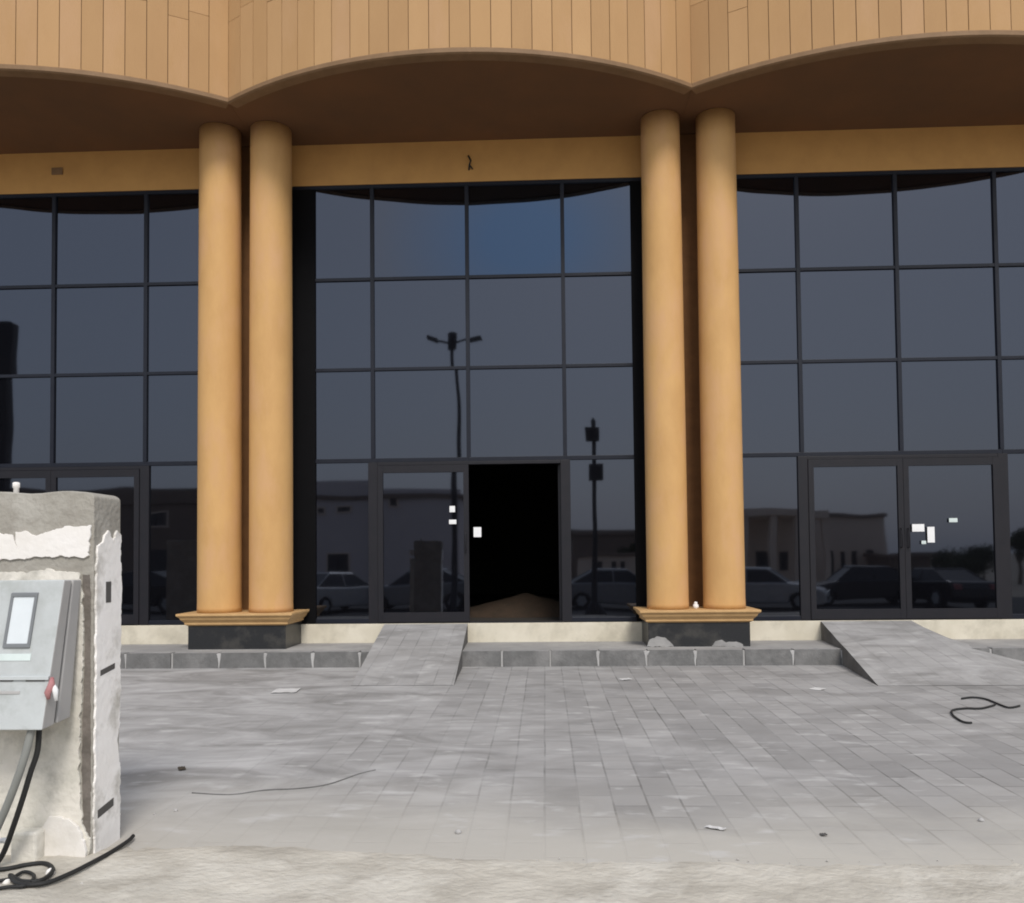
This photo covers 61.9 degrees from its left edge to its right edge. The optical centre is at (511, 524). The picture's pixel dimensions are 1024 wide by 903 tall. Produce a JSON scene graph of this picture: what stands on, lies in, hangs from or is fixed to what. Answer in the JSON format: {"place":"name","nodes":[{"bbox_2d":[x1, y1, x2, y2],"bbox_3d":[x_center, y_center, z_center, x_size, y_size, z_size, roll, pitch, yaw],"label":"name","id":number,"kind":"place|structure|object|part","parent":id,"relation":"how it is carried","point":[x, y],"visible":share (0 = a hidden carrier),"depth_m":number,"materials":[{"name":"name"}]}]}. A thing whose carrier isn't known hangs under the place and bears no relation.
{"place":"outdoors","nodes":[
{"label":"outdoors","id":0,"kind":"place"},
{"bbox_2d":[0,845,1023,902],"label":"dirt ground","id":1,"kind":"structure","parent":0,"point":[234,874],"depth_m":3.82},
{"bbox_2d":[2,879,10,883],"bbox_3d":[-2.283,1.616,3.857,0.039,0.037,0.039,-1,-2,2],"label":"stone lump","id":2,"kind":"object","parent":1,"relation":"on","point":[7,881],"visible":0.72,"depth_m":3.85,"materials":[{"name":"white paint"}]},
{"bbox_2d":[0,870,35,889],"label":"thin cable","id":3,"kind":"object","parent":1,"relation":"on","point":[32,874],"visible":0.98,"depth_m":3.84,"materials":[{"name":"black rubber"}]},
{"bbox_2d":[11,827,44,861],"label":"concrete block","id":4,"kind":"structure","parent":1,"relation":"on","point":[27,843],"depth_m":4.12,"materials":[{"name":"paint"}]},
{"bbox_2d":[0,834,134,886],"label":"ground cable","id":5,"kind":"object","parent":1,"relation":"on","point":[39,882],"visible":1,"depth_m":3.97,"materials":[{"name":"black rubber"}]},
{"bbox_2d":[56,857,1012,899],"bbox_3d":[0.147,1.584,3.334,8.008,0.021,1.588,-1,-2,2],"label":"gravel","id":6,"kind":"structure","parent":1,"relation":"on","point":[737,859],"depth_m":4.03,"materials":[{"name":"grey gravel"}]},
{"bbox_2d":[108,665,1023,865],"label":"forecourt paving","id":7,"kind":"structure","parent":0,"point":[779,764],"depth_m":5.83,"materials":[{"name":"grey stone"}]},
{"bbox_2d":[0,482,121,856],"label":"meter pillar","id":8,"kind":"structure","parent":7,"relation":"on","point":[71,806],"depth_m":4.26,"materials":[{"name":"white paint"}]},
{"bbox_2d":[0,580,80,729],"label":"meter cabinet","id":9,"kind":"object","parent":8,"relation":"attached to","point":[38,625],"visible":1,"depth_m":4.02,"materials":[{"name":"grey metal"}]},
{"bbox_2d":[0,730,35,829],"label":"conduit","id":10,"kind":"object","parent":9,"relation":"attached to","point":[19,772],"visible":0.95,"depth_m":3.92,"materials":[{"name":"grey plastic"}]},
{"bbox_2d":[2,592,38,647],"bbox_3d":[-2.324,0.450,4.036,0.137,0.255,0.063,-1,-2,2],"label":"display window","id":11,"kind":"structure","parent":9,"relation":"in","point":[22,606],"depth_m":4.03,"materials":[{"name":"white glass"}]},
{"bbox_2d":[0,730,41,862],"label":"power cable","id":12,"kind":"object","parent":9,"relation":"hanging from","point":[25,789],"visible":0.91,"depth_m":3.97,"materials":[{"name":"black rubber"}]},
{"bbox_2d":[0,837,11,842],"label":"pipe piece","id":13,"kind":"object","parent":12,"relation":"attached to","point":[3,839],"visible":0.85,"depth_m":4.02,"materials":[{"name":"white plastic"}]},
{"bbox_3d":[-2.397,0.607,4.039,0.520,0.684,0.212,-1,-2,2],"label":"cabinet door","id":14,"kind":"part","parent":9,"relation":"part of","materials":[{"name":"grey paint"}]},
{"bbox_2d":[192,769,375,794],"bbox_3d":[-1.404,1.651,5.416,1.166,0.016,0.225,0,-2,-25],"label":"thin wire","id":15,"kind":"object","parent":7,"relation":"on","point":[284,788],"visible":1,"depth_m":5.32,"materials":[{"name":"metal"}]},
{"bbox_2d":[271,688,299,692],"bbox_3d":[-2.352,1.724,8.874,0.260,0.008,0.260,0,-2,-4],"label":"paper scrap","id":16,"kind":"object","parent":7,"relation":"on","point":[282,690],"visible":1,"depth_m":8.86,"materials":[{"name":"white paper"}]},
{"bbox_2d":[120,646,1023,668],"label":"kerb","id":17,"kind":"structure","parent":7,"relation":"on","point":[537,657],"depth_m":10.43,"materials":[{"name":"concrete"}]},
{"bbox_2d":[352,621,1023,685],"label":"ramp","id":18,"kind":"structure","parent":7,"relation":"on","point":[894,653],"depth_m":9.94,"materials":[{"name":"concrete"}]},
{"bbox_2d":[704,825,725,829],"bbox_3d":[1.075,1.603,4.518,0.110,0.008,0.035,-2,-2,31],"label":"paper scrap","id":19,"kind":"object","parent":7,"relation":"on","point":[716,827],"visible":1,"depth_m":4.51,"materials":[{"name":"white paper"}]},
{"bbox_2d":[950,704,995,723],"bbox_3d":[3.957,1.625,7.406,0.258,0.030,0.969,-2,-3,40],"label":"bent cable","id":20,"kind":"object","parent":7,"relation":"on","point":[957,718],"visible":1,"depth_m":7.54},
{"bbox_2d":[961,696,1020,707],"bbox_3d":[4.402,1.628,7.833,0.191,0.025,0.513,0,-2,-22],"label":"loose cable","id":21,"kind":"object","parent":7,"relation":"on","point":[997,703],"visible":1,"depth_m":7.85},
{"bbox_2d":[121,639,1023,651],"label":"pavement","id":22,"kind":"structure","parent":0,"point":[502,646],"depth_m":11.00,"materials":[{"name":"concrete"}]},
{"bbox_3d":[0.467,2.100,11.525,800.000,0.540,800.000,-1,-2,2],"label":"ground","id":23,"kind":"structure","parent":0,"visible":0},
{"bbox_2d":[0,0,1023,649],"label":"shop building","id":24,"kind":"structure","parent":23,"relation":"on","point":[648,322],"depth_m":11.55,"materials":[{"name":"beige paint"}]},
{"bbox_2d":[51,167,62,174],"bbox_3d":[-6.410,-4.983,12.027,0.160,0.100,0.020,-1,-2,2],"label":"junction box","id":25,"kind":"object","parent":24,"relation":"attached to","point":[57,171],"visible":1,"depth_m":12.02,"materials":[{"name":"brown plastic"}]},
{"bbox_2d":[449,506,454,511],"bbox_3d":[-0.815,-0.213,11.637,0.075,0.085,0.003,-1,-2,2],"label":"paper tag","id":26,"kind":"object","parent":24,"relation":"attached to","point":[452,508],"visible":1,"depth_m":11.64,"materials":[{"name":"white paper"}]},
{"bbox_2d":[468,155,472,169],"bbox_3d":[-0.578,-5.006,11.790,0.078,0.211,0.046,-1,-2,24],"label":"wire end","id":27,"kind":"object","parent":24,"relation":"attached to","point":[469,166],"visible":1,"depth_m":11.78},
{"bbox_2d":[474,527,480,536],"bbox_3d":[-0.470,0.101,11.613,0.105,0.135,0.003,-1,-2,2],"label":"paper notice","id":28,"kind":"object","parent":24,"relation":"attached to","point":[477,531],"visible":1,"depth_m":11.61,"materials":[{"name":"white paper"}]},
{"bbox_2d":[470,593,559,617],"bbox_3d":[0.223,1.252,13.589,2.964,0.340,1.539,-1,-2,2],"label":"sand heap","id":29,"kind":"object","parent":24,"relation":"in","point":[525,605],"visible":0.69,"depth_m":13.17,"materials":[{"name":"brown sand"}]},
{"bbox_2d":[693,602,698,608],"bbox_3d":[2.372,1.036,11.017,0.076,0.088,0.076,-1,-2,2],"label":"paper cup","id":30,"kind":"object","parent":24,"relation":"on","point":[695,605],"visible":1,"depth_m":10.99,"materials":[{"name":"white paper"}]},
{"bbox_2d":[912,524,923,531],"bbox_3d":[5.421,0.042,11.386,0.160,0.100,0.003,-1,-2,2],"label":"paper notice","id":31,"kind":"object","parent":24,"relation":"attached to","point":[917,527],"visible":1,"depth_m":11.38,"materials":[{"name":"white paper"}]},
{"bbox_2d":[927,527,934,542],"bbox_3d":[5.587,0.133,11.377,0.095,0.210,0.003,-1,-2,2],"label":"paper notice","id":32,"kind":"object","parent":24,"relation":"attached to","point":[931,534],"visible":1,"depth_m":11.38,"materials":[{"name":"white paper"}]},
{"bbox_2d":[949,518,956,521],"bbox_3d":[5.880,-0.061,11.372,0.110,0.055,0.003,-1,-2,2],"label":"paper tag","id":33,"kind":"object","parent":24,"relation":"attached to","point":[952,519],"visible":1,"depth_m":11.37,"materials":[{"name":"white paper"}]}
]}

